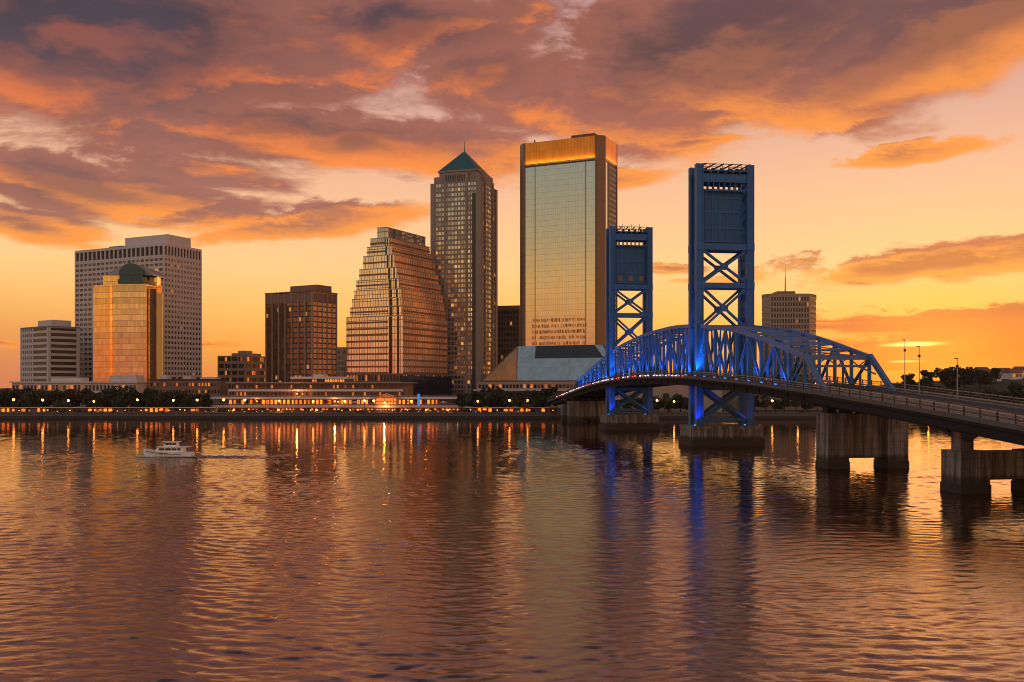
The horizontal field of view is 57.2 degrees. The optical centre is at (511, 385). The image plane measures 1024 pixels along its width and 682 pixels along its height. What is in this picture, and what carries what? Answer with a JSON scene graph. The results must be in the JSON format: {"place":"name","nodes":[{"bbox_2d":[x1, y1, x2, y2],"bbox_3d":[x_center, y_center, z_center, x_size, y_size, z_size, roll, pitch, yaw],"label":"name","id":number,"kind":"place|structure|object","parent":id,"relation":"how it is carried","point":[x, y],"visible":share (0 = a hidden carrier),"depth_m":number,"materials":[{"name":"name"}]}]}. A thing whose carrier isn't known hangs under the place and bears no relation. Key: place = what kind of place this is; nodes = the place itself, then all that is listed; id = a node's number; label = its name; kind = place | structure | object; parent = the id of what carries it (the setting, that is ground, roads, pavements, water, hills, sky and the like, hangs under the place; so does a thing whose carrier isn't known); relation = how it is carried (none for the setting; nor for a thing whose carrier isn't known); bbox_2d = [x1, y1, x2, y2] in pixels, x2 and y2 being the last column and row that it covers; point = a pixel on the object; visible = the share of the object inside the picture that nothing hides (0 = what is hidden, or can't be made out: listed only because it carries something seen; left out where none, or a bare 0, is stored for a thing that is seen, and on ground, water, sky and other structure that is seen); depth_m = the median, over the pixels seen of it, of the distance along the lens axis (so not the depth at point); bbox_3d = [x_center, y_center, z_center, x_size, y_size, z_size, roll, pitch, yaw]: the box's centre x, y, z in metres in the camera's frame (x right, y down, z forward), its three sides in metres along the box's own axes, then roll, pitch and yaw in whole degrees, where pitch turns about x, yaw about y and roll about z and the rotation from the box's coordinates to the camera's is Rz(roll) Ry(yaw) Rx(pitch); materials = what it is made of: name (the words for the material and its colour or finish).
{"place":"outdoors","nodes":[
{"label":"outdoors","id":0,"kind":"place"},
{"bbox_2d":[0,388,838,411],"bbox_3d":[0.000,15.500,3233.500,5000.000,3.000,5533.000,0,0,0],"label":"ground","id":1,"kind":"structure","parent":0,"point":[724,392],"depth_m":503.00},
{"bbox_2d":[0,388,17,406],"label":"tree","id":2,"kind":"object","parent":1,"relation":"on","point":[4,402],"visible":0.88,"depth_m":484.80,"materials":[{"name":"green plant"}]},
{"bbox_2d":[12,387,30,399],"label":"tree","id":3,"kind":"object","parent":1,"relation":"on","point":[19,392],"visible":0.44,"depth_m":486.18,"materials":[{"name":"green plant"}]},
{"bbox_2d":[11,395,35,406],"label":"tree","id":4,"kind":"object","parent":1,"relation":"on","point":[20,403],"visible":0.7,"depth_m":481.64,"materials":[{"name":"green plant"}]},
{"bbox_2d":[20,388,52,406],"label":"tree","id":5,"kind":"object","parent":1,"relation":"on","point":[40,393],"visible":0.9,"depth_m":482.17,"materials":[{"name":"green plant"}]},
{"bbox_2d":[20,320,79,380],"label":"office block","id":6,"kind":"structure","parent":1,"relation":"on","point":[49,349],"depth_m":637.34,"materials":[{"name":"concrete"}]},
{"bbox_2d":[23,344,46,348],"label":"window","id":7,"kind":"structure","parent":6,"relation":"in","point":[44,345],"depth_m":636.36,"materials":[{"name":"black glass"}]},
{"bbox_2d":[23,356,46,359],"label":"window","id":8,"kind":"structure","parent":6,"relation":"in","point":[35,357],"depth_m":637.30,"materials":[{"name":"black glass"}]},
{"bbox_2d":[23,367,46,370],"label":"window","id":9,"kind":"structure","parent":6,"relation":"in","point":[39,368],"depth_m":636.36,"materials":[{"name":"black glass"}]},
{"bbox_2d":[23,373,46,376],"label":"window","id":10,"kind":"structure","parent":6,"relation":"in","point":[35,374],"depth_m":637.30,"materials":[{"name":"black glass"}]},
{"bbox_2d":[23,350,46,353],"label":"window","id":11,"kind":"structure","parent":6,"relation":"in","point":[38,351],"depth_m":636.36,"materials":[{"name":"black glass"}]},
{"bbox_2d":[23,333,46,336],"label":"window","id":12,"kind":"structure","parent":6,"relation":"in","point":[38,334],"depth_m":637.30,"materials":[{"name":"black glass"}]},
{"bbox_2d":[23,339,46,342],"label":"window","id":13,"kind":"structure","parent":6,"relation":"in","point":[35,340],"depth_m":637.30,"materials":[{"name":"black glass"}]},
{"bbox_2d":[51,328,75,330],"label":"window","id":14,"kind":"structure","parent":6,"relation":"in","point":[59,329],"depth_m":635.74,"materials":[{"name":"black glass"}]},
{"bbox_2d":[51,339,75,342],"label":"window","id":15,"kind":"structure","parent":6,"relation":"in","point":[52,340],"depth_m":635.98,"materials":[{"name":"black glass"}]},
{"bbox_2d":[51,350,75,353],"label":"window","id":16,"kind":"structure","parent":6,"relation":"in","point":[52,351],"depth_m":635.74,"materials":[{"name":"black glass"}]},
{"bbox_2d":[51,362,75,364],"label":"window","id":17,"kind":"structure","parent":6,"relation":"in","point":[52,363],"depth_m":635.74,"materials":[{"name":"black glass"}]},
{"bbox_2d":[51,333,75,336],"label":"window","id":18,"kind":"structure","parent":6,"relation":"in","point":[52,334],"depth_m":636.21,"materials":[{"name":"black glass"}]},
{"bbox_2d":[51,367,75,370],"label":"window","id":19,"kind":"structure","parent":6,"relation":"in","point":[52,368],"depth_m":635.12,"materials":[{"name":"black glass"}]},
{"bbox_2d":[51,356,75,359],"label":"window","id":20,"kind":"structure","parent":6,"relation":"in","point":[52,357],"depth_m":635.74,"materials":[{"name":"black glass"}]},
{"bbox_2d":[51,373,75,375],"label":"window","id":21,"kind":"structure","parent":6,"relation":"in","point":[52,374],"depth_m":635.74,"materials":[{"name":"black glass"}]},
{"bbox_2d":[51,344,75,347],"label":"window","id":22,"kind":"structure","parent":6,"relation":"in","point":[52,345],"depth_m":635.12,"materials":[{"name":"black glass"}]},
{"bbox_2d":[45,391,65,406],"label":"tree","id":23,"kind":"object","parent":1,"relation":"on","point":[55,401],"visible":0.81,"depth_m":483.12,"materials":[{"name":"green plant"}]},
{"bbox_2d":[52,388,79,406],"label":"tree","id":24,"kind":"object","parent":1,"relation":"on","point":[71,394],"visible":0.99,"depth_m":482.75,"materials":[{"name":"green plant"}]},
{"bbox_2d":[9,375,148,406],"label":"hall","id":25,"kind":"structure","parent":1,"relation":"on","point":[138,383],"depth_m":534.96,"materials":[{"name":"brown paint"}]},
{"bbox_2d":[77,388,92,406],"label":"tree","id":26,"kind":"object","parent":1,"relation":"on","point":[83,392],"visible":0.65,"depth_m":487.56,"materials":[{"name":"green plant"}]},
{"bbox_2d":[81,392,106,406],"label":"tree","id":27,"kind":"object","parent":1,"relation":"on","point":[88,397],"visible":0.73,"depth_m":483.79,"materials":[{"name":"green plant"}]},
{"bbox_2d":[85,392,111,406],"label":"tree","id":28,"kind":"object","parent":1,"relation":"on","point":[104,397],"visible":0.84,"depth_m":484.38,"materials":[{"name":"green plant"}]},
{"bbox_2d":[106,385,139,406],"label":"tree","id":29,"kind":"object","parent":1,"relation":"on","point":[122,397],"visible":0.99,"depth_m":480.73,"materials":[{"name":"green plant"}]},
{"bbox_2d":[93,263,164,405],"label":"domed tower","id":30,"kind":"structure","parent":1,"relation":"on","point":[128,319],"depth_m":585.52,"materials":[{"name":"mirror"}]},
{"bbox_2d":[75,234,201,380],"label":"office tower","id":31,"kind":"structure","parent":1,"relation":"on","point":[175,261],"depth_m":659.06,"materials":[{"name":"concrete"}]},
{"bbox_2d":[76,258,199,374],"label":"window","id":32,"kind":"structure","parent":31,"relation":"in","point":[156,259],"depth_m":659.13,"materials":[{"name":"black glass"}]},
{"bbox_2d":[134,392,153,406],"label":"tree","id":33,"kind":"object","parent":1,"relation":"on","point":[142,404],"visible":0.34,"depth_m":491.13,"materials":[{"name":"green plant"}]},
{"bbox_2d":[140,388,157,406],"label":"tree","id":34,"kind":"object","parent":1,"relation":"on","point":[148,392],"visible":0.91,"depth_m":484.18,"materials":[{"name":"green plant"}]},
{"bbox_2d":[146,392,176,406],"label":"tree","id":35,"kind":"object","parent":1,"relation":"on","point":[160,397],"visible":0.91,"depth_m":484.19,"materials":[{"name":"green plant"}]},
{"bbox_2d":[154,391,182,406],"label":"tree","id":36,"kind":"object","parent":1,"relation":"on","point":[164,404],"visible":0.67,"depth_m":485.76,"materials":[{"name":"green plant"}]},
{"bbox_2d":[163,389,191,406],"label":"tree","id":37,"kind":"object","parent":1,"relation":"on","point":[179,401],"visible":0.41,"depth_m":490.98,"materials":[{"name":"green plant"}]},
{"bbox_2d":[149,375,229,409],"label":"block","id":38,"kind":"structure","parent":1,"relation":"on","point":[216,386],"depth_m":537.15,"materials":[{"name":"red stone"}]},
{"bbox_2d":[180,393,200,406],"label":"tree","id":39,"kind":"object","parent":1,"relation":"on","point":[189,400],"visible":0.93,"depth_m":482.49,"materials":[{"name":"green plant"}]},
{"bbox_2d":[200,393,212,406],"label":"tree","id":40,"kind":"object","parent":1,"relation":"on","point":[206,400],"visible":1,"depth_m":489.20,"materials":[{"name":"green plant"}]},
{"bbox_2d":[218,351,264,396],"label":"ribbon block","id":41,"kind":"structure","parent":1,"relation":"on","point":[244,366],"depth_m":725.28,"materials":[{"name":"beige concrete"}]},
{"bbox_2d":[219,357,243,394],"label":"window","id":42,"kind":"structure","parent":41,"relation":"in","point":[226,358],"depth_m":723.74,"materials":[{"name":"black glass"}]},
{"bbox_2d":[265,285,337,381],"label":"brown tower","id":43,"kind":"structure","parent":1,"relation":"on","point":[300,331],"depth_m":610.19,"materials":[{"name":"brown concrete"}]},
{"bbox_2d":[210,374,469,411],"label":"riverside pavilion","id":44,"kind":"structure","parent":1,"relation":"on","point":[324,392],"depth_m":503.00,"materials":[{"name":"red stone"}]},
{"bbox_2d":[236,385,403,387],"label":"upper window","id":45,"kind":"structure","parent":44,"relation":"in","point":[236,385],"depth_m":508.84,"materials":[{"name":"orange glass"}]},
{"bbox_2d":[337,347,345,376],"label":"pale block","id":46,"kind":"structure","parent":1,"relation":"on","point":[341,361],"depth_m":781.69,"materials":[{"name":"beige concrete"}]},
{"bbox_2d":[346,227,451,395],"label":"stepped tower","id":47,"kind":"structure","parent":1,"relation":"on","point":[396,326],"depth_m":606.18,"materials":[{"name":"brown glass"}]},
{"bbox_2d":[350,375,401,380],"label":"window","id":48,"kind":"structure","parent":47,"relation":"in","point":[350,375],"depth_m":600.59,"materials":[{"name":"glass"}]},
{"bbox_2d":[454,393,466,411],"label":"tree","id":49,"kind":"object","parent":1,"relation":"on","point":[460,401],"visible":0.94,"depth_m":480.39,"materials":[{"name":"green plant"}]},
{"bbox_2d":[430,141,497,395],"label":"pyramid tower","id":50,"kind":"structure","parent":1,"relation":"on","point":[463,222],"depth_m":645.63,"materials":[{"name":"brown stone"}]},
{"bbox_2d":[436,182,494,392],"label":"window","id":51,"kind":"structure","parent":50,"relation":"in","point":[452,184],"depth_m":645.91,"materials":[{"name":"black glass"}]},
{"bbox_2d":[464,392,476,406],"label":"tree","id":52,"kind":"object","parent":1,"relation":"on","point":[469,402],"visible":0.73,"depth_m":483.09,"materials":[{"name":"green plant"}]},
{"bbox_2d":[471,392,491,406],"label":"tree","id":53,"kind":"object","parent":1,"relation":"on","point":[480,398],"visible":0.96,"depth_m":480.64,"materials":[{"name":"green plant"}]},
{"bbox_2d":[477,386,502,406],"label":"tree","id":54,"kind":"object","parent":1,"relation":"on","point":[490,390],"visible":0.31,"depth_m":489.02,"materials":[{"name":"green plant"}]},
{"bbox_2d":[490,389,512,406],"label":"tree","id":55,"kind":"object","parent":1,"relation":"on","point":[501,396],"visible":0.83,"depth_m":482.10,"materials":[{"name":"green plant"}]},
{"bbox_2d":[499,391,516,406],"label":"tree","id":56,"kind":"object","parent":1,"relation":"on","point":[505,404],"visible":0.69,"depth_m":482.41,"materials":[{"name":"green plant"}]},
{"bbox_2d":[498,305,519,363],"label":"dark tower","id":57,"kind":"structure","parent":1,"relation":"on","point":[508,329],"depth_m":701.78,"materials":[{"name":"red stone"}]},
{"bbox_2d":[498,311,517,357],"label":"window","id":58,"kind":"structure","parent":57,"relation":"in","point":[501,311],"depth_m":702.33,"materials":[{"name":"black glass"}]},
{"bbox_2d":[510,394,530,408],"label":"tree","id":59,"kind":"object","parent":1,"relation":"on","point":[513,398],"visible":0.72,"depth_m":479.33,"materials":[{"name":"green plant"}]},
{"bbox_2d":[510,389,542,408],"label":"tree","id":60,"kind":"object","parent":1,"relation":"on","point":[532,400],"visible":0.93,"depth_m":478.95,"materials":[{"name":"green plant"}]},
{"bbox_2d":[532,391,553,406],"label":"tree","id":61,"kind":"object","parent":1,"relation":"on","point":[543,398],"visible":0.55,"depth_m":482.00,"materials":[{"name":"green plant"}]},
{"bbox_2d":[540,386,557,406],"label":"tree","id":62,"kind":"object","parent":1,"relation":"on","point":[550,391],"visible":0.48,"depth_m":481.55,"materials":[{"name":"green plant"}]},
{"bbox_2d":[473,133,632,407],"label":"banded tower","id":63,"kind":"structure","parent":1,"relation":"on","point":[568,202],"depth_m":609.67,"materials":[{"name":"gold"}]},
{"bbox_2d":[532,318,584,344],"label":"lower window","id":64,"kind":"structure","parent":63,"relation":"in","point":[570,343],"depth_m":611.69,"materials":[{"name":"orange glass"}]},
{"bbox_2d":[611,168,615,339],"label":"window","id":65,"kind":"structure","parent":63,"relation":"in","point":[613,169],"depth_m":619.65,"materials":[{"name":"brown glass"}]},
{"bbox_2d":[653,398,663,411],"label":"tree","id":66,"kind":"object","parent":1,"relation":"on","point":[657,406],"visible":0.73,"depth_m":485.83,"materials":[{"name":"green plant"}]},
{"bbox_2d":[661,398,675,410],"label":"tree","id":67,"kind":"object","parent":1,"relation":"on","point":[668,404],"visible":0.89,"depth_m":486.93,"materials":[{"name":"green plant"}]},
{"bbox_2d":[633,385,721,411],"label":"flat block","id":68,"kind":"structure","parent":1,"relation":"on","point":[672,390],"depth_m":502.26,"materials":[{"name":"beige concrete"}]},
{"bbox_2d":[672,393,687,411],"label":"tree","id":69,"kind":"object","parent":1,"relation":"on","point":[678,399],"visible":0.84,"depth_m":488.22,"materials":[{"name":"green plant"}]},
{"bbox_2d":[681,397,687,409],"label":"tree","id":70,"kind":"object","parent":1,"relation":"on","point":[685,406],"visible":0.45,"depth_m":487.45,"materials":[{"name":"green plant"}]},
{"bbox_2d":[754,395,759,409],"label":"tree","id":71,"kind":"object","parent":1,"relation":"on","point":[756,402],"visible":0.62,"depth_m":494.61,"materials":[{"name":"green plant"}]},
{"bbox_2d":[759,398,768,410],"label":"tree","id":72,"kind":"object","parent":1,"relation":"on","point":[762,404],"visible":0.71,"depth_m":490.95,"materials":[{"name":"green plant"}]},
{"bbox_2d":[769,398,785,410],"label":"tree","id":73,"kind":"object","parent":1,"relation":"on","point":[775,404],"visible":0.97,"depth_m":490.06,"materials":[{"name":"green plant"}]},
{"bbox_2d":[780,399,791,411],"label":"tree","id":74,"kind":"object","parent":1,"relation":"on","point":[786,402],"visible":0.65,"depth_m":491.19,"materials":[{"name":"green plant"}]},
{"bbox_2d":[762,276,815,379],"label":"mast tower","id":75,"kind":"structure","parent":1,"relation":"on","point":[788,309],"depth_m":679.70,"materials":[{"name":"beige concrete"}]},
{"bbox_2d":[771,297,808,378],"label":"window","id":76,"kind":"structure","parent":75,"relation":"in","point":[774,297],"depth_m":679.72,"materials":[{"name":"brown glass"}]},
{"bbox_2d":[799,402,815,411],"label":"tree","id":77,"kind":"object","parent":1,"relation":"on","point":[805,406],"visible":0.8,"depth_m":496.66,"materials":[{"name":"green plant"}]},
{"bbox_2d":[920,384,944,394],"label":"tree","id":78,"kind":"object","parent":1,"relation":"on","point":[931,390],"visible":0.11,"depth_m":536.40,"materials":[{"name":"green plant"}]},
{"bbox_2d":[952,388,973,398],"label":"tree","id":79,"kind":"object","parent":1,"relation":"on","point":[963,393],"visible":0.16,"depth_m":540.57,"materials":[{"name":"green plant"}]},
{"bbox_2d":[968,393,991,401],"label":"tree","id":80,"kind":"object","parent":1,"relation":"on","point":[979,396],"visible":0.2,"depth_m":526.88,"materials":[{"name":"green plant"}]},
{"bbox_2d":[982,389,996,401],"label":"tree","id":81,"kind":"object","parent":1,"relation":"on","point":[987,391],"visible":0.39,"depth_m":541.82,"materials":[{"name":"green plant"}]},
{"bbox_2d":[992,390,1012,403],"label":"tree","id":82,"kind":"object","parent":1,"relation":"on","point":[1005,393],"visible":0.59,"depth_m":527.04,"materials":[{"name":"green plant"}]},
{"bbox_2d":[1007,382,1023,395],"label":"tree","id":83,"kind":"object","parent":1,"relation":"on","point":[1013,387],"visible":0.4,"depth_m":547.55,"materials":[{"name":"green plant"}]},
{"bbox_2d":[1011,390,1023,405],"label":"tree","id":84,"kind":"object","parent":1,"relation":"on","point":[1018,394],"visible":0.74,"depth_m":535.41,"materials":[{"name":"green plant"}]},
{"bbox_2d":[0,419,1023,681],"bbox_3d":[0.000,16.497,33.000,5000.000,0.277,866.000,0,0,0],"label":"water","id":85,"kind":"structure","parent":0,"point":[436,551],"depth_m":90.23,"materials":[{"name":"brown liquid"}]},
{"bbox_2d":[144,439,194,457],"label":"motor yacht","id":86,"kind":"object","parent":85,"relation":"on","point":[172,448],"visible":0.99,"depth_m":214.75,"materials":[{"name":"white metal"}]},
{"bbox_2d":[190,455,299,458],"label":"wake","id":87,"kind":"object","parent":85,"relation":"on","point":[222,456],"visible":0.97,"depth_m":214.09,"materials":[{"name":"black liquid"}]},
{"bbox_2d":[546,163,1023,493],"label":"lift bridge","id":88,"kind":"structure","parent":85,"relation":"in","point":[875,425],"depth_m":256.35,"materials":[{"name":"paint"}]},
{"bbox_2d":[0,0,1023,387],"label":"sky","id":89,"kind":"structure","parent":0,"point":[883,140],"materials":[{"name":"orange"}]},
{"bbox_2d":[724,377,1023,405],"bbox_3d":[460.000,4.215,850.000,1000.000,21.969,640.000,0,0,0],"label":"hill","id":90,"kind":"structure","parent":0,"point":[1000,386],"depth_m":714.42,"materials":[{"name":"plant"}]},
{"bbox_2d":[754,394,836,409],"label":"bank block","id":91,"kind":"structure","parent":90,"relation":"on","point":[786,408],"depth_m":536.76,"materials":[{"name":"red stone"}]},
{"bbox_2d":[900,373,917,387],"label":"tree","id":92,"kind":"object","parent":90,"relation":"on","point":[909,381],"visible":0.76,"depth_m":687.15,"materials":[{"name":"green plant"}]},
{"bbox_2d":[918,370,938,386],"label":"tree","id":93,"kind":"object","parent":90,"relation":"on","point":[928,380],"visible":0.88,"depth_m":667.48,"materials":[{"name":"green plant"}]},
{"bbox_2d":[934,366,960,391],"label":"tree","id":94,"kind":"object","parent":90,"relation":"on","point":[947,375],"visible":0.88,"depth_m":686.30,"materials":[{"name":"green plant"}]},
{"bbox_2d":[948,379,963,392],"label":"tree","id":95,"kind":"object","parent":90,"relation":"on","point":[954,383],"visible":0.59,"depth_m":638.28,"materials":[{"name":"green plant"}]},
{"bbox_2d":[958,366,977,388],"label":"tree","id":96,"kind":"object","parent":90,"relation":"on","point":[966,377],"visible":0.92,"depth_m":676.70,"materials":[{"name":"green plant"}]},
{"bbox_2d":[970,369,996,388],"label":"tree","id":97,"kind":"object","parent":90,"relation":"on","point":[983,377],"visible":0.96,"depth_m":694.77,"materials":[{"name":"green plant"}]},
{"bbox_2d":[989,367,1000,380],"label":"tree","id":98,"kind":"object","parent":90,"relation":"on","point":[994,372],"visible":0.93,"depth_m":717.82,"materials":[{"name":"green plant"}]},
{"bbox_2d":[1001,368,1022,379],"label":"house","id":99,"kind":"structure","parent":90,"relation":"on","point":[1011,373],"depth_m":750.93,"materials":[{"name":"white paint"}]},
{"bbox_3d":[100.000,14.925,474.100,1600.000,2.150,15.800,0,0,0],"label":"promenade","id":100,"kind":"structure","parent":0,"visible":0},
{"bbox_2d":[0,407,218,411],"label":"arcade","id":101,"kind":"object","parent":100,"relation":"on","point":[110,409],"visible":0.84,"depth_m":479.40,"materials":[{"name":"red stone"}]},
{"bbox_2d":[0,412,854,418],"bbox_3d":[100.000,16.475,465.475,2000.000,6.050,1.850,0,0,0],"label":"seawall","id":102,"kind":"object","parent":100,"relation":"attached to","point":[339,415],"visible":0.5,"depth_m":464.90,"materials":[{"name":"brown concrete"}]},
{"bbox_2d":[482,392,492,411],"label":"palm tree","id":103,"kind":"object","parent":100,"relation":"on","point":[489,395],"visible":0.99,"depth_m":478.73,"materials":[{"name":"green plant"}]},
{"bbox_2d":[465,407,557,411],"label":"arcade","id":104,"kind":"object","parent":100,"relation":"on","point":[512,409],"visible":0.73,"depth_m":479.40,"materials":[{"name":"red stone"}]},
{"bbox_2d":[661,393,670,411],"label":"palm tree","id":105,"kind":"object","parent":100,"relation":"on","point":[666,396],"visible":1,"depth_m":478.75,"materials":[{"name":"green plant"}]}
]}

